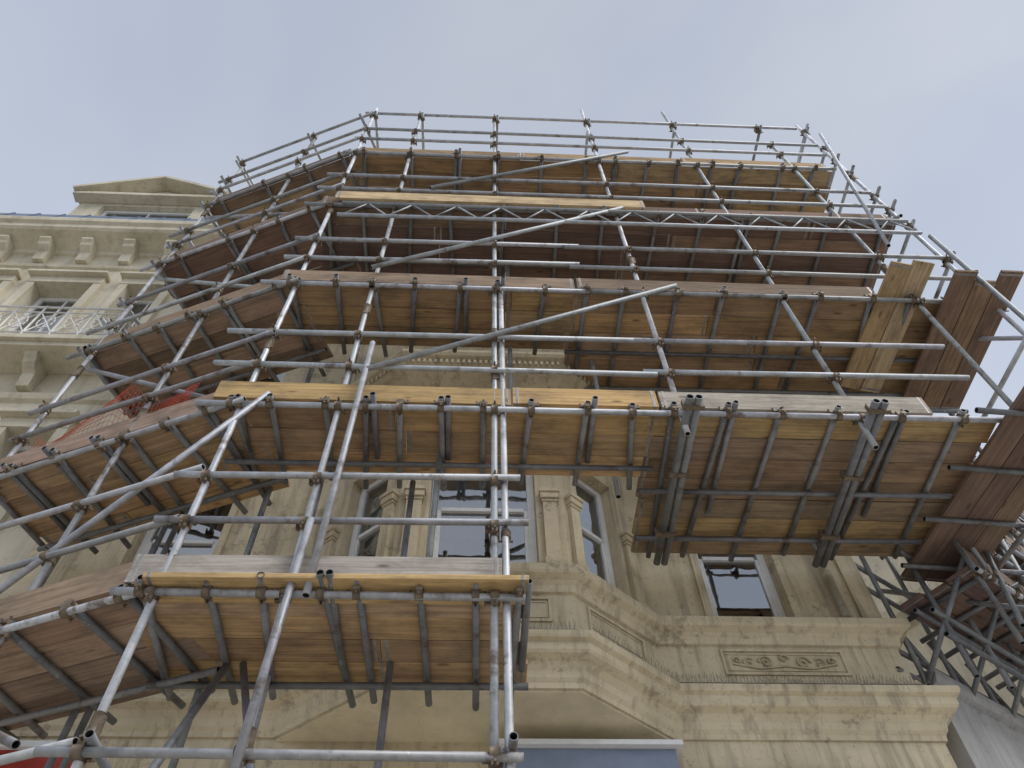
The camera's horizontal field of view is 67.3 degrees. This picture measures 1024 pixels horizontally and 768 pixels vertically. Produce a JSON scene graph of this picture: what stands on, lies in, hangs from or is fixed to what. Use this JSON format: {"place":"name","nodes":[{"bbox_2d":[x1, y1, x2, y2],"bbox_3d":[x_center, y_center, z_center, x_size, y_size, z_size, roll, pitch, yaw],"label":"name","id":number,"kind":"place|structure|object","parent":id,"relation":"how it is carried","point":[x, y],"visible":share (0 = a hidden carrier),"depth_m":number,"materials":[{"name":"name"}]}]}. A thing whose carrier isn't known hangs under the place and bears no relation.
{"place":"outdoors","nodes":[
{"label":"outdoors","id":0,"kind":"place"},
{"bbox_2d":[0,255,182,596],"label":"walls","id":1,"kind":"structure","parent":0,"point":[17,543],"depth_m":9.63,"materials":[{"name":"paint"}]},
{"bbox_2d":[0,305,131,334],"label":"balcony railing","id":2,"kind":"object","parent":1,"relation":"attached to","point":[53,330],"visible":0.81,"depth_m":9.94,"materials":[{"name":"white metal"}]},
{"bbox_2d":[16,303,149,332],"bbox_3d":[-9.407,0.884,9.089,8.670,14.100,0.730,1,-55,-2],"label":"balcony railing","id":3,"kind":"object","parent":1,"relation":"attached to","point":[136,309],"visible":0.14,"depth_m":11.48,"materials":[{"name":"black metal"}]},
{"bbox_2d":[5,211,190,457],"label":"window frames","id":4,"kind":"structure","parent":1,"relation":"attached to","point":[40,301],"depth_m":11.67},
{"bbox_2d":[0,212,209,221],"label":"mansard roof","id":5,"kind":"structure","parent":1,"relation":"on","point":[106,217],"depth_m":13.02,"materials":[{"name":"stone"}]},
{"bbox_2d":[68,176,229,218],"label":"dormer gable","id":6,"kind":"structure","parent":5,"relation":"on","point":[167,194],"depth_m":14.60,"materials":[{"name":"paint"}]},
{"bbox_2d":[0,215,225,523],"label":"mouldings","id":7,"kind":"object","parent":1,"relation":"attached to","point":[33,359],"visible":0.71,"depth_m":11.66,"materials":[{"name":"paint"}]},
{"bbox_2d":[0,0,1023,519],"label":"sky","id":8,"kind":"structure","parent":0,"point":[924,98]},
{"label":"pavement","id":9,"kind":"structure","parent":0,"visible":0},
{"bbox_2d":[0,267,956,767],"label":"walls","id":10,"kind":"structure","parent":9,"relation":"on","point":[670,587],"depth_m":6.71,"materials":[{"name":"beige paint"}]},
{"bbox_2d":[0,740,71,767],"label":"red shop sign","id":11,"kind":"object","parent":10,"relation":"attached to","point":[37,762],"visible":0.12,"depth_m":5.45,"materials":[{"name":"paint"}]},
{"bbox_2d":[132,372,785,616],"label":"window frames","id":12,"kind":"structure","parent":10,"relation":"attached to","point":[358,537],"depth_m":7.42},
{"bbox_2d":[152,374,773,616],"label":"windows","id":13,"kind":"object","parent":10,"relation":"in","point":[737,589],"visible":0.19,"depth_m":7.72,"materials":[{"name":"glass"}]},
{"bbox_2d":[276,691,665,741],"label":"bay soffit","id":14,"kind":"structure","parent":10,"relation":"attached to","point":[449,716],"depth_m":5.71,"materials":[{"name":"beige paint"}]},
{"bbox_2d":[10,246,959,743],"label":"mouldings","id":15,"kind":"object","parent":10,"relation":"attached to","point":[612,674],"visible":0.38,"depth_m":6.13,"materials":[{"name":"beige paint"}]},
{"bbox_2d":[520,618,926,684],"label":"bird spikes","id":16,"kind":"object","parent":15,"relation":"on","point":[733,682],"visible":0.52,"depth_m":6.22,"materials":[{"name":"grey metal"}]},
{"bbox_2d":[499,738,682,767],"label":"shop fascia sign","id":17,"kind":"object","parent":10,"relation":"attached to","point":[602,753],"visible":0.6,"depth_m":5.63,"materials":[{"name":"white paint"}]},
{"bbox_2d":[814,555,849,617],"bbox_3d":[3.029,1.899,7.223,0.123,12.800,0.087,-11,-56,6],"label":"rainwater pipe","id":18,"kind":"object","parent":10,"relation":"attached to","point":[827,575],"visible":0.25,"depth_m":7.14,"materials":[{"name":"paint"}]},
{"bbox_2d":[0,107,1023,767],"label":"scaffolding","id":19,"kind":"object","parent":9,"relation":"on","point":[772,353],"visible":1,"depth_m":6.84,"materials":[{"name":"metal"}]},
{"bbox_2d":[29,382,200,449],"bbox_3d":[-3.564,0.320,6.816,1.804,0.974,0.104,-17,-57,10],"label":"debris netting","id":20,"kind":"object","parent":19,"relation":"attached to","point":[118,397],"visible":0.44,"depth_m":6.80,"materials":[{"name":"red plastic"}]},
{"bbox_2d":[852,556,1023,715],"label":"walls","id":21,"kind":"structure","parent":9,"relation":"on","point":[878,566],"depth_m":12.72,"materials":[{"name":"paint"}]},
{"bbox_2d":[881,581,941,630],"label":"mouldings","id":22,"kind":"object","parent":21,"relation":"attached to","point":[900,614],"depth_m":13.00,"materials":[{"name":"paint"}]},
{"bbox_2d":[931,683,1023,767],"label":"walls","id":23,"kind":"structure","parent":9,"relation":"on","point":[976,738],"depth_m":6.45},
{"bbox_2d":[917,669,1023,733],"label":"coping","id":24,"kind":"object","parent":23,"relation":"on","point":[991,708],"visible":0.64,"depth_m":6.84,"materials":[{"name":"beige stone"}]}
]}

